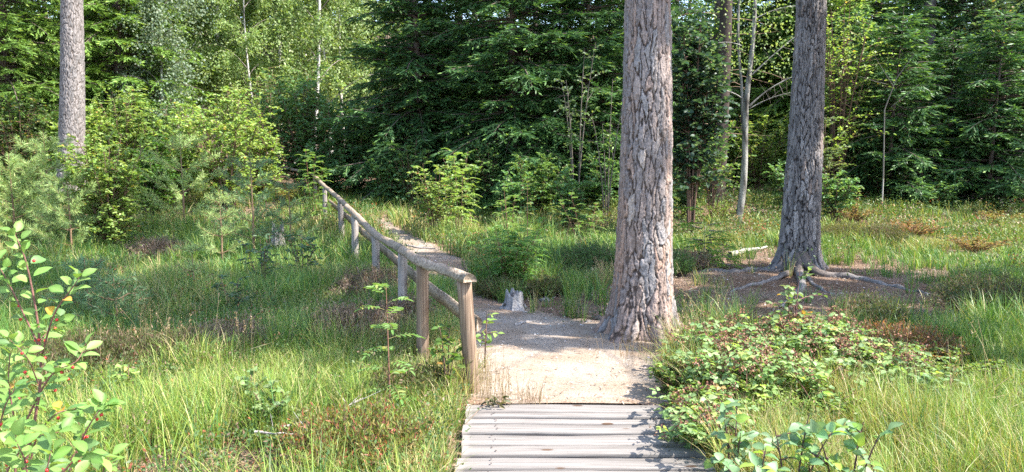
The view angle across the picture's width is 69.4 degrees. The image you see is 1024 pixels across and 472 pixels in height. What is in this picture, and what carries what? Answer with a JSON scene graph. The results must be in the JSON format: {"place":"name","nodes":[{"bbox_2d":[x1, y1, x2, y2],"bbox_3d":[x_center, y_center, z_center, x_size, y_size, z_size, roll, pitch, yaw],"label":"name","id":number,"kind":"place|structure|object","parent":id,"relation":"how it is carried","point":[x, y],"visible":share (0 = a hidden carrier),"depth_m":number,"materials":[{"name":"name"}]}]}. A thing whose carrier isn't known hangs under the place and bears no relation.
{"place":"outdoors","nodes":[
{"label":"outdoors","id":0,"kind":"place"},
{"bbox_2d":[0,168,1023,471],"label":"meadow grass","id":1,"kind":"structure","parent":0,"point":[984,432],"depth_m":5.75,"materials":[{"name":"plant"}]},
{"bbox_2d":[0,28,1023,471],"bbox_3d":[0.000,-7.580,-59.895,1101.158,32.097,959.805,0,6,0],"label":"ground","id":2,"kind":"structure","parent":0,"point":[760,304],"depth_m":8.73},
{"bbox_2d":[0,151,57,236],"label":"pine sapling","id":3,"kind":"object","parent":2,"relation":"on","point":[12,164],"visible":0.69,"depth_m":12.02,"materials":[{"name":"green plant"}]},
{"bbox_2d":[0,88,58,185],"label":"shrub","id":4,"kind":"object","parent":2,"relation":"on","point":[6,137],"visible":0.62,"depth_m":17.22,"materials":[{"name":"green plant"}]},
{"bbox_2d":[0,130,103,235],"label":"pine sapling","id":5,"kind":"object","parent":2,"relation":"on","point":[39,146],"visible":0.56,"depth_m":12.27,"materials":[{"name":"green plant"}]},
{"bbox_2d":[0,0,121,180],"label":"spruce tree","id":6,"kind":"object","parent":2,"relation":"on","point":[10,45],"visible":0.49,"depth_m":18.83,"materials":[{"name":"green plant"}]},
{"bbox_2d":[16,166,108,248],"bbox_3d":[-6.603,-0.312,11.024,1.208,1.458,1.365,3,7,22],"label":"pine sapling","id":7,"kind":"object","parent":2,"relation":"on","point":[62,221],"visible":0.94,"depth_m":10.90,"materials":[{"name":"green plant"}]},
{"bbox_2d":[0,221,128,471],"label":"berry shrub","id":8,"kind":"object","parent":2,"relation":"on","point":[55,461],"visible":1,"depth_m":2.10,"materials":[{"name":"green plant"}]},
{"bbox_2d":[51,0,85,198],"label":"pine tree","id":9,"kind":"object","parent":2,"relation":"on","point":[72,121],"visible":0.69,"depth_m":15.58,"materials":[{"name":"grey plant"}]},
{"bbox_2d":[41,103,114,181],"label":"shrub","id":10,"kind":"object","parent":2,"relation":"on","point":[89,119],"visible":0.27,"depth_m":16.76,"materials":[{"name":"green plant"}]},
{"bbox_2d":[39,252,131,320],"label":"pine sapling","id":11,"kind":"object","parent":2,"relation":"on","point":[83,262],"visible":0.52,"depth_m":6.66,"materials":[{"name":"green plant"}]},
{"bbox_2d":[1,320,173,384],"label":"heather bush","id":12,"kind":"object","parent":2,"relation":"on","point":[59,350],"visible":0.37,"depth_m":5.30,"materials":[{"name":"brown plant"}]},
{"bbox_2d":[46,127,157,248],"bbox_3d":[-6.284,-0.657,11.385,1.524,2.043,1.632,0,6,0],"label":"shrub","id":13,"kind":"object","parent":2,"relation":"on","point":[117,178],"visible":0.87,"depth_m":11.28,"materials":[{"name":"green plant"}]},
{"bbox_2d":[73,269,155,329],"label":"pine sapling","id":14,"kind":"object","parent":2,"relation":"on","point":[114,292],"visible":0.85,"depth_m":6.37,"materials":[{"name":"green plant"}]},
{"bbox_2d":[11,0,224,177],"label":"spruce tree","id":15,"kind":"object","parent":2,"relation":"on","point":[115,43],"visible":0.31,"depth_m":20.32,"materials":[{"name":"green plant"}]},
{"bbox_2d":[85,84,169,170],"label":"shrub","id":16,"kind":"object","parent":2,"relation":"on","point":[136,131],"visible":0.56,"depth_m":17.64,"materials":[{"name":"green plant"}]},
{"bbox_2d":[85,315,221,374],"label":"heather bush","id":17,"kind":"object","parent":2,"relation":"on","point":[169,333],"visible":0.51,"depth_m":5.37,"materials":[{"name":"brown plant"}]},
{"bbox_2d":[120,233,189,259],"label":"heather bush","id":18,"kind":"object","parent":2,"relation":"on","point":[154,244],"visible":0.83,"depth_m":10.99,"materials":[{"name":"brown plant"}]},
{"bbox_2d":[119,90,191,173],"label":"shrub","id":19,"kind":"object","parent":2,"relation":"on","point":[166,115],"visible":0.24,"depth_m":18.18,"materials":[{"name":"green plant"}]},
{"bbox_2d":[93,0,219,171],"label":"willow tree","id":20,"kind":"object","parent":2,"relation":"on","point":[155,33],"visible":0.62,"depth_m":20.38,"materials":[{"name":"green plant"}]},
{"bbox_2d":[130,134,186,214],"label":"shrub","id":21,"kind":"object","parent":2,"relation":"on","point":[154,169],"visible":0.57,"depth_m":14.84,"materials":[{"name":"green plant"}]},
{"bbox_2d":[98,0,257,163],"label":"birch tree","id":22,"kind":"object","parent":2,"relation":"on","point":[207,87],"visible":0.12,"depth_m":24.39,"materials":[{"name":"green plant"}]},
{"bbox_2d":[146,118,213,202],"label":"shrub","id":23,"kind":"object","parent":2,"relation":"on","point":[169,154],"visible":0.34,"depth_m":16.20,"materials":[{"name":"green plant"}]},
{"bbox_2d":[134,129,227,221],"bbox_3d":[-6.213,-1.025,13.893,1.918,1.974,1.824,0,6,0],"label":"pine sapling","id":24,"kind":"object","parent":2,"relation":"on","point":[179,145],"visible":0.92,"depth_m":13.84,"materials":[{"name":"green plant"}]},
{"bbox_2d":[192,189,250,258],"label":"pine sapling","id":25,"kind":"object","parent":2,"relation":"on","point":[226,197],"visible":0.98,"depth_m":10.52,"materials":[{"name":"green plant"}]},
{"bbox_2d":[166,86,283,214],"bbox_3d":[-6.084,-1.811,15.799,2.249,2.841,2.332,-4,8,-32],"label":"shrub","id":26,"kind":"object","parent":2,"relation":"on","point":[235,139],"visible":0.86,"depth_m":15.64,"materials":[{"name":"green plant"}]},
{"bbox_2d":[181,309,277,353],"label":"heather bush","id":27,"kind":"object","parent":2,"relation":"on","point":[233,327],"visible":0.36,"depth_m":5.88,"materials":[{"name":"brown plant"}]},
{"bbox_2d":[137,0,334,173],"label":"birch tree","id":28,"kind":"object","parent":2,"relation":"on","point":[217,78],"visible":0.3,"depth_m":24.06,"materials":[{"name":"green plant"}]},
{"bbox_2d":[186,0,297,149],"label":"birch tree","id":29,"kind":"object","parent":2,"relation":"on","point":[245,38],"visible":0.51,"depth_m":23.04,"materials":[{"name":"green plant"}]},
{"bbox_2d":[202,149,299,252],"bbox_3d":[-4.076,-0.502,11.515,1.436,1.734,1.396,-3,7,-27],"label":"pine sapling","id":30,"kind":"object","parent":2,"relation":"on","point":[247,195],"visible":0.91,"depth_m":11.49,"materials":[{"name":"green plant"}]},
{"bbox_2d":[212,65,300,183],"bbox_3d":[-7.041,-3.135,21.238,2.776,3.537,2.331,0,6,0],"label":"shrub","id":31,"kind":"object","parent":2,"relation":"on","point":[257,90],"visible":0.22,"depth_m":21.05,"materials":[{"name":"green plant"}]},
{"bbox_2d":[226,111,288,204],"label":"shrub","id":32,"kind":"object","parent":2,"relation":"on","point":[270,168],"visible":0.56,"depth_m":17.40,"materials":[{"name":"green plant"}]},
{"bbox_2d":[208,0,367,172],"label":"birch tree","id":33,"kind":"object","parent":2,"relation":"on","point":[256,57],"visible":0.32,"depth_m":25.53,"materials":[{"name":"green plant"}]},
{"bbox_2d":[259,175,323,242],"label":"pine sapling","id":34,"kind":"object","parent":2,"relation":"on","point":[290,188],"visible":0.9,"depth_m":11.81,"materials":[{"name":"green plant"}]},
{"bbox_2d":[247,51,358,190],"bbox_3d":[-5.665,-2.852,20.107,2.662,4.258,2.921,-5,8,-40],"label":"shrub","id":35,"kind":"object","parent":2,"relation":"on","point":[305,120],"visible":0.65,"depth_m":19.87,"materials":[{"name":"green plant"}]},
{"bbox_2d":[238,0,378,152],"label":"birch tree","id":36,"kind":"object","parent":2,"relation":"on","point":[352,34],"visible":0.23,"depth_m":26.86,"materials":[{"name":"green plant"}]},
{"bbox_2d":[294,138,352,194],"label":"shrub","id":37,"kind":"object","parent":2,"relation":"on","point":[331,161],"visible":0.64,"depth_m":18.44,"materials":[{"name":"green plant"}]},
{"bbox_2d":[257,0,404,148],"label":"birch tree","id":38,"kind":"object","parent":2,"relation":"on","point":[321,29],"visible":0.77,"depth_m":23.66,"materials":[{"name":"green plant"}]},
{"bbox_2d":[307,92,392,194],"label":"shrub","id":39,"kind":"object","parent":2,"relation":"on","point":[329,123],"visible":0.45,"depth_m":18.95,"materials":[{"name":"green plant"}]},
{"bbox_2d":[267,388,435,471],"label":"heather bush","id":40,"kind":"object","parent":2,"relation":"on","point":[384,423],"visible":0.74,"depth_m":3.77,"materials":[{"name":"green plant"}]},
{"bbox_2d":[300,295,412,346],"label":"heather bush","id":41,"kind":"object","parent":2,"relation":"on","point":[365,313],"visible":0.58,"depth_m":6.19,"materials":[{"name":"brown plant"}]},
{"bbox_2d":[322,261,412,301],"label":"heather bush","id":42,"kind":"object","parent":2,"relation":"on","point":[365,278],"visible":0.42,"depth_m":8.06,"materials":[{"name":"brown plant"}]},
{"bbox_2d":[270,165,482,393],"bbox_3d":[-3.159,-0.316,12.839,0.883,1.628,17.207,-3,7,-22],"label":"handrail fence","id":43,"kind":"object","parent":2,"relation":"on","point":[462,310],"visible":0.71,"depth_m":5.57,"materials":[{"name":"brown wood"}]},
{"bbox_2d":[361,152,408,204],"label":"shrub","id":44,"kind":"object","parent":2,"relation":"on","point":[383,181],"visible":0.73,"depth_m":17.36,"materials":[{"name":"green plant"}]},
{"bbox_2d":[353,283,424,405],"bbox_3d":[-0.747,0.711,4.434,0.441,0.897,0.470,0,6,0],"label":"rowan sapling","id":45,"kind":"object","parent":2,"relation":"on","point":[386,326],"visible":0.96,"depth_m":4.43,"materials":[{"name":"green plant"}]},
{"bbox_2d":[381,135,433,202],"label":"shrub","id":46,"kind":"object","parent":2,"relation":"on","point":[420,158],"visible":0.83,"depth_m":17.03,"materials":[{"name":"green plant"}]},
{"bbox_2d":[362,354,455,401],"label":"heather bush","id":47,"kind":"object","parent":2,"relation":"on","point":[421,375],"visible":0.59,"depth_m":4.75,"materials":[{"name":"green plant"}]},
{"bbox_2d":[324,0,509,208],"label":"spruce tree","id":48,"kind":"object","parent":2,"relation":"on","point":[410,124],"visible":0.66,"depth_m":17.95,"materials":[{"name":"green plant"}]},
{"bbox_2d":[405,164,468,229],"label":"shrub","id":49,"kind":"object","parent":2,"relation":"on","point":[438,191],"visible":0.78,"depth_m":13.73,"materials":[{"name":"green plant"}]},
{"bbox_2d":[360,0,535,190],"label":"spruce tree","id":50,"kind":"object","parent":2,"relation":"on","point":[480,17],"visible":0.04,"depth_m":20.65,"materials":[{"name":"green plant"}]},
{"bbox_2d":[428,321,473,382],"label":"buckthorn sapling","id":51,"kind":"object","parent":2,"relation":"on","point":[453,354],"visible":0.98,"depth_m":4.84,"materials":[{"name":"green plant"}]},
{"bbox_2d":[433,148,481,230],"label":"rowan sapling","id":52,"kind":"object","parent":2,"relation":"on","point":[461,208],"visible":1,"depth_m":13.08,"materials":[{"name":"green plant"}]},
{"bbox_2d":[433,149,489,215],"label":"shrub","id":53,"kind":"object","parent":2,"relation":"on","point":[468,172],"visible":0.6,"depth_m":15.66,"materials":[{"name":"green plant"}]},
{"bbox_2d":[466,140,524,211],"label":"shrub","id":54,"kind":"object","parent":2,"relation":"on","point":[485,184],"visible":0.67,"depth_m":16.40,"materials":[{"name":"green plant"}]},
{"bbox_2d":[464,217,554,287],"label":"rowan sapling","id":55,"kind":"object","parent":2,"relation":"on","point":[512,267],"visible":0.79,"depth_m":8.94,"materials":[{"name":"green plant"}]},
{"bbox_2d":[0,0,1021,176],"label":"wood","id":56,"kind":"object","parent":2,"relation":"on","point":[714,6],"visible":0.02,"depth_m":35.78,"materials":[{"name":"green plant"}]},
{"bbox_2d":[0,169,1023,471],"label":"bilberry cover","id":57,"kind":"object","parent":2,"relation":"on","point":[682,217],"visible":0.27,"depth_m":8.24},
{"bbox_2d":[0,213,1023,471],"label":"dry grass stalks","id":58,"kind":"object","parent":2,"relation":"on","point":[502,393],"visible":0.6,"depth_m":5.26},
{"bbox_2d":[406,0,620,216],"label":"spruce tree","id":59,"kind":"object","parent":2,"relation":"on","point":[483,52],"visible":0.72,"depth_m":16.94,"materials":[{"name":"green plant"}]},
{"bbox_2d":[493,162,546,219],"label":"shrub","id":60,"kind":"object","parent":2,"relation":"on","point":[519,185],"visible":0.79,"depth_m":14.49,"materials":[{"name":"green plant"}]},
{"bbox_2d":[505,152,576,218],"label":"shrub","id":61,"kind":"object","parent":2,"relation":"on","point":[545,199],"visible":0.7,"depth_m":14.98,"materials":[{"name":"green plant"}]},
{"bbox_2d":[546,167,597,232],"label":"shrub","id":62,"kind":"object","parent":2,"relation":"on","point":[567,190],"visible":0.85,"depth_m":13.93,"materials":[{"name":"green plant"}]},
{"bbox_2d":[133,249,1017,470],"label":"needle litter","id":63,"kind":"object","parent":2,"relation":"on","point":[691,321],"visible":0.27,"depth_m":8.18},
{"bbox_2d":[475,0,679,206],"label":"spruce tree","id":64,"kind":"object","parent":2,"relation":"on","point":[608,60],"visible":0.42,"depth_m":17.14,"materials":[{"name":"green plant"}]},
{"bbox_2d":[548,42,607,189],"bbox_3d":[1.374,-2.222,15.824,1.256,3.675,1.162,0,6,0],"label":"shrub","id":65,"kind":"object","parent":2,"relation":"on","point":[570,130],"visible":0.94,"depth_m":15.75,"materials":[{"name":"green plant"}]},
{"bbox_2d":[551,237,615,271],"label":"heather bush","id":66,"kind":"object","parent":2,"relation":"on","point":[579,253],"visible":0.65,"depth_m":10.06,"materials":[{"name":"green plant"}]},
{"bbox_2d":[455,404,714,471],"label":"boardwalk","id":67,"kind":"structure","parent":2,"relation":"on","point":[561,438],"depth_m":4.01,"materials":[{"name":"grey wood"}]},
{"bbox_2d":[578,77,621,215],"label":"shrub","id":68,"kind":"object","parent":2,"relation":"on","point":[609,160],"visible":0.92,"depth_m":15.53,"materials":[{"name":"green plant"}]},
{"bbox_2d":[580,148,619,209],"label":"shrub","id":69,"kind":"object","parent":2,"relation":"on","point":[597,172],"visible":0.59,"depth_m":16.20,"materials":[{"name":"green plant"}]},
{"bbox_2d":[591,0,684,348],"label":"pine tree","id":70,"kind":"object","parent":2,"relation":"on","point":[642,284],"visible":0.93,"depth_m":6.29,"materials":[{"name":"grey plant"}]},
{"bbox_2d":[567,0,729,193],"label":"spruce tree","id":71,"kind":"object","parent":2,"relation":"on","point":[694,3],"visible":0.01,"depth_m":20.11,"materials":[{"name":"green plant"}]},
{"bbox_2d":[648,352,706,393],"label":"bilberry bush","id":72,"kind":"object","parent":2,"relation":"on","point":[659,374],"visible":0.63,"depth_m":4.79,"materials":[{"name":"green plant"}]},
{"bbox_2d":[647,381,761,457],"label":"bramble bush","id":73,"kind":"object","parent":2,"relation":"on","point":[690,428],"visible":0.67,"depth_m":3.93,"materials":[{"name":"green plant"}]},
{"bbox_2d":[671,7,739,235],"bbox_3d":[3.285,-2.025,13.353,1.641,4.200,1.694,0,6,0],"label":"tree","id":74,"kind":"object","parent":2,"relation":"on","point":[689,123],"visible":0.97,"depth_m":13.15,"materials":[{"name":"green plant"}]},
{"bbox_2d":[672,205,743,267],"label":"spruce seedling","id":75,"kind":"object","parent":2,"relation":"on","point":[694,241],"visible":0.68,"depth_m":10.46,"materials":[{"name":"green plant"}]},
{"bbox_2d":[655,307,765,356],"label":"bramble bush","id":76,"kind":"object","parent":2,"relation":"on","point":[716,326],"visible":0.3,"depth_m":5.40,"materials":[{"name":"green plant"}]},
{"bbox_2d":[678,121,756,216],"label":"shrub","id":77,"kind":"object","parent":2,"relation":"on","point":[716,167],"visible":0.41,"depth_m":15.38,"materials":[{"name":"green plant"}]},
{"bbox_2d":[686,0,785,202],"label":"spruce tree","id":78,"kind":"object","parent":2,"relation":"on","point":[726,30],"visible":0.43,"depth_m":17.05,"materials":[{"name":"grey plant"}]},
{"bbox_2d":[703,398,769,471],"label":"hazel shoot","id":79,"kind":"object","parent":2,"relation":"on","point":[742,439],"visible":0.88,"depth_m":3.30,"materials":[{"name":"green plant"}]},
{"bbox_2d":[700,373,800,423],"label":"bilberry bush","id":80,"kind":"object","parent":2,"relation":"on","point":[745,388],"visible":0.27,"depth_m":4.32,"materials":[{"name":"green plant"}]},
{"bbox_2d":[713,442,790,471],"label":"hazel shoot","id":81,"kind":"object","parent":2,"relation":"on","point":[757,462],"visible":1,"depth_m":2.92,"materials":[{"name":"green plant"}]},
{"bbox_2d":[648,327,865,405],"bbox_3d":[1.540,0.838,4.663,1.281,0.512,0.944,0,6,0],"label":"bramble bush","id":82,"kind":"object","parent":2,"relation":"on","point":[751,356],"visible":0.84,"depth_m":4.58,"materials":[{"name":"green plant"}]},
{"bbox_2d":[727,104,789,196],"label":"shrub","id":83,"kind":"object","parent":2,"relation":"on","point":[755,168],"visible":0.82,"depth_m":18.74,"materials":[{"name":"green plant"}]},
{"bbox_2d":[701,0,851,185],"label":"spruce tree","id":84,"kind":"object","parent":2,"relation":"on","point":[756,90],"visible":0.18,"depth_m":23.45,"materials":[{"name":"green plant"}]},
{"bbox_2d":[671,0,886,222],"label":"birch tree","id":85,"kind":"object","parent":2,"relation":"on","point":[745,105],"visible":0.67,"depth_m":14.54,"materials":[{"name":"green plant"}]},
{"bbox_2d":[766,266,827,334],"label":"buckthorn sapling","id":86,"kind":"object","parent":2,"relation":"on","point":[793,301],"visible":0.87,"depth_m":5.43,"materials":[{"name":"green plant"}]},
{"bbox_2d":[673,305,927,375],"bbox_3d":[2.053,0.773,5.320,1.767,0.545,1.030,0,6,0],"label":"bramble bush","id":87,"kind":"object","parent":2,"relation":"on","point":[824,329],"visible":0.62,"depth_m":5.21,"materials":[{"name":"green plant"}]},
{"bbox_2d":[753,413,849,471],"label":"hazel shoot","id":88,"kind":"object","parent":2,"relation":"on","point":[795,437],"visible":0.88,"depth_m":3.10,"materials":[{"name":"green plant"}]},
{"bbox_2d":[692,0,930,306],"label":"pine tree","id":89,"kind":"object","parent":2,"relation":"on","point":[800,227],"visible":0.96,"depth_m":9.92,"materials":[{"name":"grey plant"}]},
{"bbox_2d":[728,0,913,187],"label":"spruce tree","id":90,"kind":"object","parent":2,"relation":"on","point":[836,4],"visible":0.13,"depth_m":22.05,"materials":[{"name":"green plant"}]},
{"bbox_2d":[775,373,866,417],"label":"bilberry bush","id":91,"kind":"object","parent":2,"relation":"on","point":[818,403],"visible":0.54,"depth_m":4.41,"materials":[{"name":"green plant"}]},
{"bbox_2d":[761,0,910,192],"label":"broadleaf tree","id":92,"kind":"object","parent":2,"relation":"on","point":[840,137],"visible":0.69,"depth_m":17.08,"materials":[{"name":"green plant"}]},
{"bbox_2d":[821,168,863,220],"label":"shrub","id":93,"kind":"object","parent":2,"relation":"on","point":[836,197],"visible":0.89,"depth_m":15.12,"materials":[{"name":"green plant"}]},
{"bbox_2d":[777,3,908,200],"bbox_3d":[8.623,-3.112,18.815,4.140,5.456,3.627,-3,7,-22],"label":"spruce tree","id":94,"kind":"object","parent":2,"relation":"on","point":[869,36],"visible":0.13,"depth_m":18.30,"materials":[{"name":"green plant"}]},
{"bbox_2d":[800,418,903,471],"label":"hazel shoot","id":95,"kind":"object","parent":2,"relation":"on","point":[857,441],"visible":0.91,"depth_m":3.01,"materials":[{"name":"green plant"}]},
{"bbox_2d":[827,286,919,332],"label":"heather bush","id":96,"kind":"object","parent":2,"relation":"on","point":[875,304],"visible":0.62,"depth_m":6.77,"materials":[{"name":"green plant"}]},
{"bbox_2d":[856,158,921,201],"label":"shrub","id":97,"kind":"object","parent":2,"relation":"on","point":[869,181],"visible":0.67,"depth_m":16.97,"materials":[{"name":"green plant"}]},
{"bbox_2d":[811,331,970,395],"bbox_3d":[2.445,0.858,4.954,1.046,0.422,0.766,0,6,0],"label":"bramble bush","id":98,"kind":"object","parent":2,"relation":"on","point":[919,357],"visible":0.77,"depth_m":4.86,"materials":[{"name":"green plant"}]},
{"bbox_2d":[828,0,966,170],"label":"spruce tree","id":99,"kind":"object","parent":2,"relation":"on","point":[902,6],"visible":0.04,"depth_m":22.11,"materials":[{"name":"green plant"}]},
{"bbox_2d":[825,11,980,207],"bbox_3d":[9.004,-2.781,17.485,3.455,5.196,3.943,0,6,0],"label":"spruce tree","id":100,"kind":"object","parent":2,"relation":"on","point":[901,159],"visible":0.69,"depth_m":16.96,"materials":[{"name":"green plant"}]},
{"bbox_2d":[841,314,974,364],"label":"heather bush","id":101,"kind":"object","parent":2,"relation":"on","point":[933,337],"visible":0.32,"depth_m":5.82,"materials":[{"name":"green plant"}]},
{"bbox_2d":[893,30,1017,204],"bbox_3d":[10.701,-2.719,18.157,3.549,4.676,3.109,-5,8,-36],"label":"spruce tree","id":102,"kind":"object","parent":2,"relation":"on","point":[943,55],"visible":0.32,"depth_m":17.89,"materials":[{"name":"green plant"}]},
{"bbox_2d":[908,341,1006,378],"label":"bilberry bush","id":103,"kind":"object","parent":2,"relation":"on","point":[967,368],"visible":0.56,"depth_m":5.23,"materials":[{"name":"green plant"}]},
{"bbox_2d":[897,0,1023,175],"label":"spruce tree","id":104,"kind":"object","parent":2,"relation":"on","point":[951,8],"visible":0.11,"depth_m":23.23,"materials":[{"name":"green plant"}]},
{"bbox_2d":[924,8,1023,210],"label":"spruce tree","id":105,"kind":"object","parent":2,"relation":"on","point":[1012,164],"visible":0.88,"depth_m":16.76,"materials":[{"name":"green plant"}]},
{"bbox_2d":[926,267,1023,313],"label":"heather bush","id":106,"kind":"object","parent":2,"relation":"on","point":[966,284],"visible":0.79,"depth_m":7.44,"materials":[{"name":"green plant"}]},
{"bbox_2d":[958,0,1023,152],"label":"broadleaf tree","id":107,"kind":"object","parent":2,"relation":"on","point":[997,6],"visible":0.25,"depth_m":19.12,"materials":[{"name":"green plant"}]},
{"bbox_2d":[358,210,669,404],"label":"path","id":108,"kind":"structure","parent":0,"point":[567,364],"depth_m":5.74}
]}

